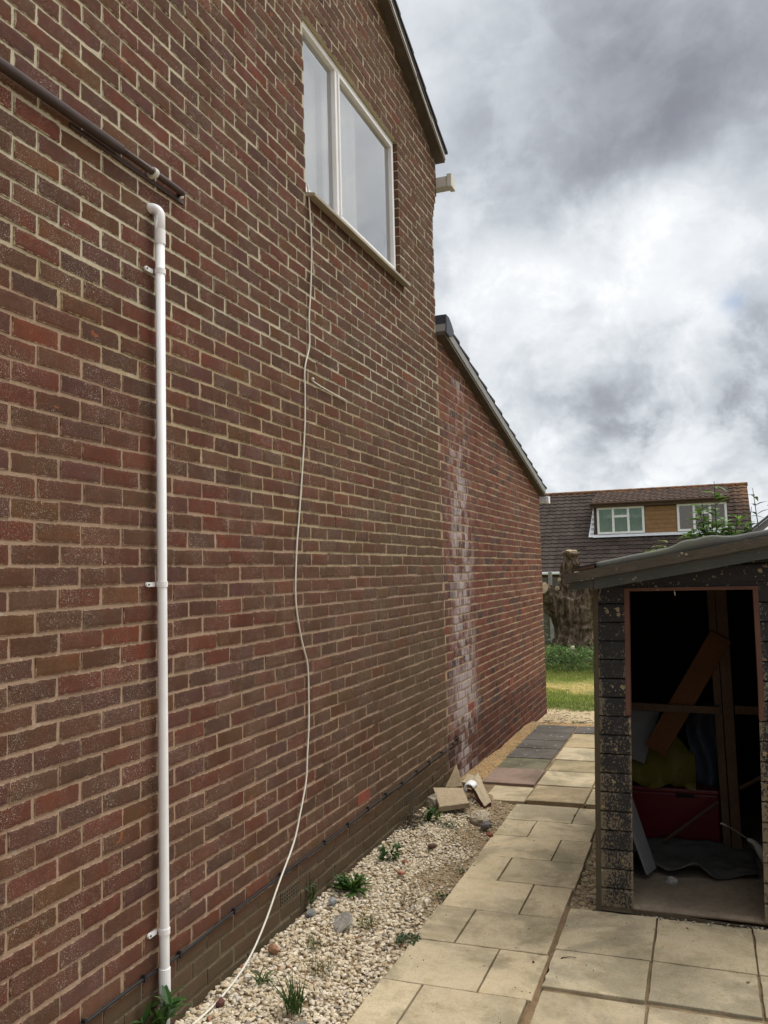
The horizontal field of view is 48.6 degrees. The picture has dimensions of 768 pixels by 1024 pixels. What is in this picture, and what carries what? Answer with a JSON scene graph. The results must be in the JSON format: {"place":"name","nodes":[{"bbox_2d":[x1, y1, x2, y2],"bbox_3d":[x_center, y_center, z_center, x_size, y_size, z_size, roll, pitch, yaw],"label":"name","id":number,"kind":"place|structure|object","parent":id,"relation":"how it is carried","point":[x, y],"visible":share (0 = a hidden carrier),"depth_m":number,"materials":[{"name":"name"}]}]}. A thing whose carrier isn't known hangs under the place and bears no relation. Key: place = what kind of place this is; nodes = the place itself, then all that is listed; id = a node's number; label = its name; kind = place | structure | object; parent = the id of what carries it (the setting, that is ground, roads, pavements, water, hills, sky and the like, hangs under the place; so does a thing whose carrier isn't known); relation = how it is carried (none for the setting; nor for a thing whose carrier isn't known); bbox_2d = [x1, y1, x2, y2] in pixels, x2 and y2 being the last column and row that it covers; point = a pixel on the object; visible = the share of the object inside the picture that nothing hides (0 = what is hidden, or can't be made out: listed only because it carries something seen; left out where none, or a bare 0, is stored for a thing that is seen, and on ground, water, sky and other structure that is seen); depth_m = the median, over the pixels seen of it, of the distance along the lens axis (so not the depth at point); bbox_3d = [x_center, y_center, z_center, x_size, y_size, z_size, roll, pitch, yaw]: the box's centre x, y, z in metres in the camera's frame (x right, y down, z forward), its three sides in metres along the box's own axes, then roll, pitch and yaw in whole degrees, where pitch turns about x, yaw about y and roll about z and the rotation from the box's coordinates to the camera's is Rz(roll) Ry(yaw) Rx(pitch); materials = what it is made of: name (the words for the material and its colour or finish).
{"place":"outdoors","nodes":[
{"label":"outdoors","id":0,"kind":"place"},
{"bbox_2d":[347,725,594,1023],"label":"path","id":1,"kind":"structure","parent":0,"point":[491,890],"depth_m":4.64,"materials":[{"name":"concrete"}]},
{"bbox_2d":[484,728,594,805],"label":"joint dirt","id":2,"kind":"structure","parent":1,"relation":"on","point":[488,787],"depth_m":7.31,"materials":[{"name":"soil"}]},
{"bbox_2d":[519,906,571,1023],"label":"joint dirt","id":3,"kind":"structure","parent":1,"relation":"on","point":[528,1013],"depth_m":3.80,"materials":[{"name":"soil"}]},
{"bbox_2d":[347,806,763,1022],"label":"crumbs","id":4,"kind":"object","parent":1,"relation":"on","point":[568,947],"visible":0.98,"depth_m":4.10,"materials":[{"name":"stone"}]},
{"bbox_2d":[184,644,767,1023],"bbox_3d":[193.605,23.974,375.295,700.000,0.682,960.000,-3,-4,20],"label":"ground","id":5,"kind":"structure","parent":0,"point":[469,793],"depth_m":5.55,"materials":[{"name":"beige gravel"}]},
{"bbox_2d":[0,0,454,1023],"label":"brick house","id":6,"kind":"structure","parent":5,"relation":"on","point":[244,124],"depth_m":3.85,"materials":[{"name":"brick"}]},
{"bbox_2d":[0,57,185,204],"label":"old pipe","id":7,"kind":"object","parent":6,"relation":"attached to","point":[19,77],"visible":0.98,"depth_m":3.16,"materials":[{"name":"plastic"}]},
{"bbox_2d":[144,203,170,1023],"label":"waste pipe","id":8,"kind":"object","parent":6,"relation":"attached to","point":[156,210],"visible":0.96,"depth_m":3.40,"materials":[{"name":"plastic"}]},
{"bbox_2d":[192,185,311,1023],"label":"cable","id":9,"kind":"object","parent":6,"relation":"hanging from","point":[229,987],"visible":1,"depth_m":4.63,"materials":[{"name":"white plastic"}]},
{"bbox_2d":[81,735,458,1023],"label":"black cable","id":10,"kind":"object","parent":6,"relation":"attached to","point":[144,978],"visible":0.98,"depth_m":3.88,"materials":[{"name":"black plastic"}]},
{"bbox_2d":[311,378,346,400],"bbox_3d":[-0.326,-0.742,5.151,0.018,0.044,0.519,-3,-4,20],"label":"cable stub","id":11,"kind":"object","parent":6,"relation":"attached to","point":[312,379],"visible":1,"depth_m":5.11,"materials":[{"name":"white plastic"}]},
{"bbox_2d":[302,20,410,286],"bbox_3d":[-0.190,-2.365,5.857,0.168,1.144,1.750,-3,-4,20],"label":"window","id":12,"kind":"structure","parent":6,"relation":"in","point":[349,177],"depth_m":5.75,"materials":[{"name":"plastic"}]},
{"bbox_2d":[174,798,507,1023],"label":"gravel","id":13,"kind":"structure","parent":5,"relation":"on","point":[227,1012],"depth_m":4.16,"materials":[{"name":"beige gravel"}]},
{"bbox_2d":[129,985,196,1023],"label":"weed","id":14,"kind":"object","parent":13,"relation":"on","point":[171,1005],"visible":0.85,"depth_m":3.24,"materials":[{"name":"green plant"}]},
{"bbox_2d":[215,996,224,1007],"bbox_3d":[-0.683,2.049,3.549,0.036,0.041,0.046,-3,-4,20],"label":"brick bit","id":15,"kind":"object","parent":13,"relation":"on","point":[220,1002],"visible":1,"depth_m":3.54,"materials":[{"name":"red brick"}]},
{"bbox_2d":[249,964,279,986],"bbox_3d":[-0.519,2.047,3.761,0.158,0.088,0.129,1,-5,-34],"label":"grass tuft","id":16,"kind":"object","parent":13,"relation":"on","point":[263,978],"visible":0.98,"depth_m":3.76,"materials":[{"name":"green plant"}]},
{"bbox_2d":[268,943,279,953],"bbox_3d":[-0.521,2.072,4.035,0.067,0.041,0.044,-3,-4,20],"label":"stone","id":17,"kind":"object","parent":13,"relation":"on","point":[273,948],"visible":1,"depth_m":4.02,"materials":[{"name":"orange stone"}]},
{"bbox_2d":[268,970,313,1017],"bbox_3d":[-0.384,1.985,3.506,0.180,0.178,0.239,0,-4,-20],"label":"grass tuft","id":18,"kind":"object","parent":13,"relation":"on","point":[293,1004],"visible":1,"depth_m":3.51,"materials":[{"name":"green plant"}]},
{"bbox_2d":[292,1020,308,1023],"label":"mortar lump","id":19,"kind":"object","parent":13,"relation":"on","point":[302,1022],"visible":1,"depth_m":3.43,"materials":[{"name":"grey concrete"}]},
{"bbox_2d":[305,909,315,917],"bbox_3d":[-0.386,2.106,4.460,0.049,0.044,0.060,-3,-4,20],"label":"flint","id":20,"kind":"object","parent":13,"relation":"on","point":[309,913],"visible":1,"depth_m":4.44,"materials":[{"name":"grey stone"}]},
{"bbox_2d":[306,872,317,906],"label":"weed","id":21,"kind":"object","parent":13,"relation":"on","point":[310,893],"visible":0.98,"depth_m":4.56,"materials":[{"name":"green plant"}]},
{"bbox_2d":[300,927,327,948],"bbox_3d":[-0.354,2.065,4.118,0.148,0.083,0.162,2,-6,-42],"label":"grass tuft","id":22,"kind":"object","parent":13,"relation":"on","point":[313,942],"visible":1,"depth_m":4.12,"materials":[{"name":"green plant"}]},
{"bbox_2d":[302,952,334,976],"bbox_3d":[-0.286,2.052,3.865,0.177,0.090,0.192,0,-4,-18],"label":"grass tuft","id":23,"kind":"object","parent":13,"relation":"on","point":[318,967],"visible":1,"depth_m":3.87,"materials":[{"name":"green plant"}]},
{"bbox_2d":[328,897,336,906],"bbox_3d":[-0.277,2.105,4.590,0.048,0.043,0.066,-3,-4,20],"label":"flint","id":24,"kind":"object","parent":13,"relation":"on","point":[332,901],"visible":1,"depth_m":4.58,"materials":[{"name":"grey stone"}]},
{"bbox_2d":[330,912,352,935],"bbox_3d":[-0.255,2.126,4.382,0.254,0.090,0.189,-10,-9,64],"label":"mortar lump","id":25,"kind":"object","parent":13,"relation":"on","point":[343,921],"visible":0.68,"depth_m":4.34,"materials":[{"name":"grey concrete"}]},
{"bbox_2d":[330,872,373,897],"bbox_3d":[-0.172,2.115,4.795,0.296,0.164,0.269,-3,-4,20],"label":"dandelion","id":26,"kind":"object","parent":13,"relation":"on","point":[346,884],"visible":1,"depth_m":4.79,"materials":[{"name":"green plant"}]},
{"bbox_2d":[356,910,379,928],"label":"grass tuft","id":27,"kind":"object","parent":13,"relation":"on","point":[368,923],"visible":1,"depth_m":4.36,"materials":[{"name":"green plant"}]},
{"bbox_2d":[376,841,401,862],"bbox_3d":[0.038,2.109,5.303,0.178,0.125,0.164,-1,-4,-2],"label":"weed","id":28,"kind":"object","parent":13,"relation":"on","point":[384,853],"visible":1,"depth_m":5.27,"materials":[{"name":"green plant"}]},
{"bbox_2d":[393,931,421,945],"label":"weed","id":29,"kind":"object","parent":13,"relation":"on","point":[402,936],"visible":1,"depth_m":4.25,"materials":[{"name":"green plant"}]},
{"bbox_2d":[400,890,422,904],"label":"grass tuft","id":30,"kind":"object","parent":13,"relation":"on","point":[402,901],"visible":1,"depth_m":4.68,"materials":[{"name":"green plant"}]},
{"bbox_2d":[390,806,438,838],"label":"dead leaves","id":31,"kind":"object","parent":13,"relation":"on","point":[412,819],"visible":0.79,"depth_m":6.03,"materials":[{"name":"brown plant"}]},
{"bbox_2d":[426,794,437,808],"bbox_3d":[0.381,2.209,6.457,0.125,0.135,0.098,-3,-4,20],"label":"stone","id":32,"kind":"object","parent":13,"relation":"on","point":[431,800],"visible":0.59,"depth_m":6.43,"materials":[{"name":"beige stone"}]},
{"bbox_2d":[428,843,435,848],"bbox_3d":[0.313,2.189,5.565,0.052,0.032,0.043,-3,-4,20],"label":"brick bit","id":33,"kind":"object","parent":13,"relation":"on","point":[431,846],"visible":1,"depth_m":5.55,"materials":[{"name":"red brick"}]},
{"bbox_2d":[422,802,444,821],"bbox_3d":[0.334,2.152,6.091,0.186,0.136,0.196,-5,-5,37],"label":"weed","id":34,"kind":"object","parent":13,"relation":"on","point":[428,815],"visible":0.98,"depth_m":6.09,"materials":[{"name":"green plant"}]},
{"bbox_2d":[435,892,448,898],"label":"weed","id":35,"kind":"object","parent":13,"relation":"on","point":[443,895],"visible":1,"depth_m":4.81,"materials":[{"name":"green plant"}]},
{"bbox_2d":[440,821,460,830],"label":"weed","id":36,"kind":"object","parent":13,"relation":"on","point":[450,822],"visible":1,"depth_m":6.01,"materials":[{"name":"green plant"}]},
{"bbox_2d":[433,788,469,811],"bbox_3d":[0.511,2.177,6.503,0.253,0.086,0.490,-1,-4,-2],"label":"loose slab","id":37,"kind":"object","parent":13,"relation":"on","point":[451,798],"depth_m":6.41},
{"bbox_2d":[463,780,477,792],"bbox_3d":[0.682,2.179,6.731,0.101,0.089,0.101,-3,-4,20],"label":"pipe elbow","id":38,"kind":"object","parent":13,"relation":"on","point":[473,783],"visible":0.98,"depth_m":6.72,"materials":[{"name":"plastic"}]},
{"bbox_2d":[445,765,462,787],"bbox_3d":[0.593,2.164,6.936,0.142,0.175,0.196,-3,-4,20],"label":"slab fragment","id":39,"kind":"object","parent":5,"relation":"on","point":[454,781],"visible":0.91,"depth_m":6.89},
{"bbox_2d":[461,774,474,787],"bbox_3d":[0.723,2.226,7.028,0.134,0.080,0.186,-3,-4,20],"label":"slab fragment","id":40,"kind":"object","parent":5,"relation":"on","point":[467,778],"visible":0.48,"depth_m":7.01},
{"bbox_2d":[470,773,490,808],"bbox_3d":[0.745,2.216,6.753,0.127,0.203,0.408,-1,-4,-10],"label":"slab fragment","id":41,"kind":"object","parent":5,"relation":"on","point":[481,794],"visible":0.97,"depth_m":6.67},
{"bbox_2d":[470,810,491,824],"bbox_3d":[0.709,2.248,6.244,0.155,0.099,0.211,-3,-4,20],"label":"concrete lump","id":42,"kind":"object","parent":5,"relation":"on","point":[478,817],"visible":0.9,"depth_m":6.20,"materials":[{"name":"beige concrete"}]},
{"bbox_2d":[480,820,491,829],"bbox_3d":[0.723,2.233,6.059,0.088,0.063,0.065,1,-5,-28],"label":"stone","id":43,"kind":"object","parent":5,"relation":"on","point":[485,825],"visible":1,"depth_m":6.04,"materials":[{"name":"grey stone"}]},
{"bbox_2d":[486,832,493,836],"bbox_3d":[0.728,2.224,5.856,0.045,0.037,0.044,0,-4,-16],"label":"brick bit","id":44,"kind":"object","parent":5,"relation":"on","point":[489,834],"visible":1,"depth_m":5.84,"materials":[{"name":"red brick"}]},
{"bbox_2d":[435,314,549,778],"bbox_3d":[-1.379,0.789,10.615,6.124,4.460,4.982,-3,-4,20],"label":"brick extension","id":45,"kind":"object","parent":5,"relation":"on","point":[493,487],"visible":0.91,"depth_m":8.64,"materials":[{"name":"brick"}]},
{"bbox_2d":[544,621,551,654],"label":"nettle clump","id":46,"kind":"object","parent":5,"relation":"on","point":[547,644],"visible":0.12,"depth_m":18.56,"materials":[{"name":"green plant"}]},
{"bbox_2d":[542,571,579,643],"bbox_3d":[7.100,2.382,21.123,16.516,1.950,0.126,-3,-4,20],"label":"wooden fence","id":47,"kind":"object","parent":5,"relation":"on","point":[553,582],"visible":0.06,"depth_m":22.17,"materials":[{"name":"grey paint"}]},
{"bbox_2d":[542,550,593,663],"bbox_3d":[4.007,2.011,18.060,1.390,2.432,1.133,-3,-4,20],"label":"pollarded tree","id":48,"kind":"object","parent":5,"relation":"on","point":[568,612],"visible":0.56,"depth_m":17.79,"materials":[{"name":"brown plant"}]},
{"bbox_2d":[545,641,593,673],"bbox_3d":[3.476,2.847,16.761,3.199,0.542,2.093,-3,-4,20],"label":"weed patch","id":49,"kind":"object","parent":5,"relation":"on","point":[585,655],"visible":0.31,"depth_m":16.50,"materials":[{"name":"green plant"}]},
{"bbox_2d":[539,482,752,577],"bbox_3d":[8.156,1.986,36.319,13.893,5.743,8.140,-3,-4,20],"label":"chalet bungalow","id":50,"kind":"object","parent":5,"relation":"on","point":[593,527],"visible":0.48,"depth_m":33.38,"materials":[{"name":"brown tile"}]},
{"bbox_2d":[645,538,673,551],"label":"shrub","id":51,"kind":"object","parent":5,"relation":"on","point":[660,545],"visible":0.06,"depth_m":6.72,"materials":[{"name":"green plant"}]},
{"bbox_2d":[564,529,767,928],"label":"shed","id":52,"kind":"structure","parent":5,"relation":"on","point":[659,615],"depth_m":4.60,"materials":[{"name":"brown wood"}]},
{"bbox_2d":[622,792,655,874],"bbox_3d":[1.467,1.833,4.953,0.202,0.494,0.140,-3,-4,20],"label":"board","id":53,"kind":"object","parent":52,"relation":"in","point":[644,851],"visible":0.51,"depth_m":4.93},
{"bbox_2d":[621,710,659,762],"bbox_3d":[1.660,1.473,5.577,0.299,0.329,0.079,-3,-4,20],"label":"pale panel","id":54,"kind":"object","parent":52,"relation":"attached to","point":[643,724],"visible":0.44,"depth_m":5.56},
{"bbox_2d":[665,876,676,884],"bbox_3d":[1.631,2.093,4.823,0.066,0.051,0.060,-3,-4,20],"label":"plaster lump","id":55,"kind":"object","parent":52,"relation":"on","point":[671,880],"visible":1,"depth_m":4.80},
{"bbox_2d":[632,781,720,841],"bbox_3d":[1.917,1.946,5.636,0.583,0.342,0.475,-3,-4,20],"label":"red box","id":56,"kind":"object","parent":52,"relation":"in","point":[666,810],"visible":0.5,"depth_m":5.43,"materials":[{"name":"plastic"}]},
{"bbox_2d":[623,736,695,790],"bbox_3d":[1.807,1.598,5.610,0.460,0.369,0.340,-3,-4,20],"label":"plastic sheet","id":57,"kind":"object","parent":56,"relation":"on","point":[674,766],"visible":0.52,"depth_m":5.52,"materials":[{"name":"yellow plastic"}]},
{"bbox_2d":[686,703,727,786],"bbox_3d":[2.113,1.513,5.544,0.271,0.504,0.227,-3,-4,20],"label":"dark cover","id":58,"kind":"object","parent":56,"relation":"on","point":[701,734],"visible":0.7,"depth_m":5.55,"materials":[{"name":"black plastic"}]},
{"bbox_2d":[645,630,730,755],"bbox_3d":[1.914,1.144,5.359,0.542,0.790,0.022,-3,-4,20],"label":"plank","id":59,"kind":"object","parent":52,"relation":"in","point":[694,681],"visible":1,"depth_m":5.35,"materials":[{"name":"brown wood"}]},
{"bbox_2d":[633,837,758,879],"bbox_3d":[1.844,2.055,5.098,0.732,0.112,0.544,-3,-4,20],"label":"carpet","id":60,"kind":"object","parent":52,"relation":"on","point":[717,860],"visible":0.84,"depth_m":5.14,"materials":[{"name":"grey carpet"}]},
{"bbox_2d":[720,823,762,862],"bbox_3d":[2.011,1.867,4.649,0.309,0.285,0.076,-3,-4,24],"label":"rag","id":61,"kind":"object","parent":52,"relation":"hanging from","point":[758,847],"visible":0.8,"depth_m":4.64,"materials":[{"name":"grey fabric"}]},
{"bbox_2d":[677,484,754,539],"bbox_3d":[2.805,1.041,7.011,0.786,2.582,0.621,-3,-4,20],"label":"shrub","id":62,"kind":"object","parent":5,"relation":"on","point":[726,531],"visible":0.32,"depth_m":7.00,"materials":[{"name":"green plant"}]},
{"bbox_2d":[741,488,767,527],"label":"shrub","id":63,"kind":"object","parent":5,"relation":"on","point":[755,497],"visible":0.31,"depth_m":7.55,"materials":[{"name":"green plant"}]},
{"bbox_2d":[747,515,767,532],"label":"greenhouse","id":64,"kind":"object","parent":5,"relation":"on","point":[762,526],"depth_m":6.91,"materials":[{"name":"clear glass"}]},
{"bbox_2d":[543,711,593,723],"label":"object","id":65,"kind":"object","parent":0,"point":[567,720],"visible":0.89,"depth_m":10.81,"materials":[{"name":"beige gravel"}]},
{"bbox_2d":[545,664,593,711],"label":"lawn grass","id":66,"kind":"structure","parent":0,"point":[562,701],"depth_m":13.67,"materials":[{"name":"green plant"}]},
{"bbox_2d":[396,0,767,529],"label":"sky","id":67,"kind":"structure","parent":0,"point":[600,242],"materials":[{"name":"grey"}]},
{"bbox_2d":[530,908,767,1023],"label":"patio","id":68,"kind":"structure","parent":0,"point":[689,976],"depth_m":3.83,"materials":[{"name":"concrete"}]},
{"bbox_2d":[635,914,767,930],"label":"threshold debris","id":69,"kind":"object","parent":68,"relation":"on","point":[708,923],"visible":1,"depth_m":4.34,"materials":[{"name":"stone"}]}
]}

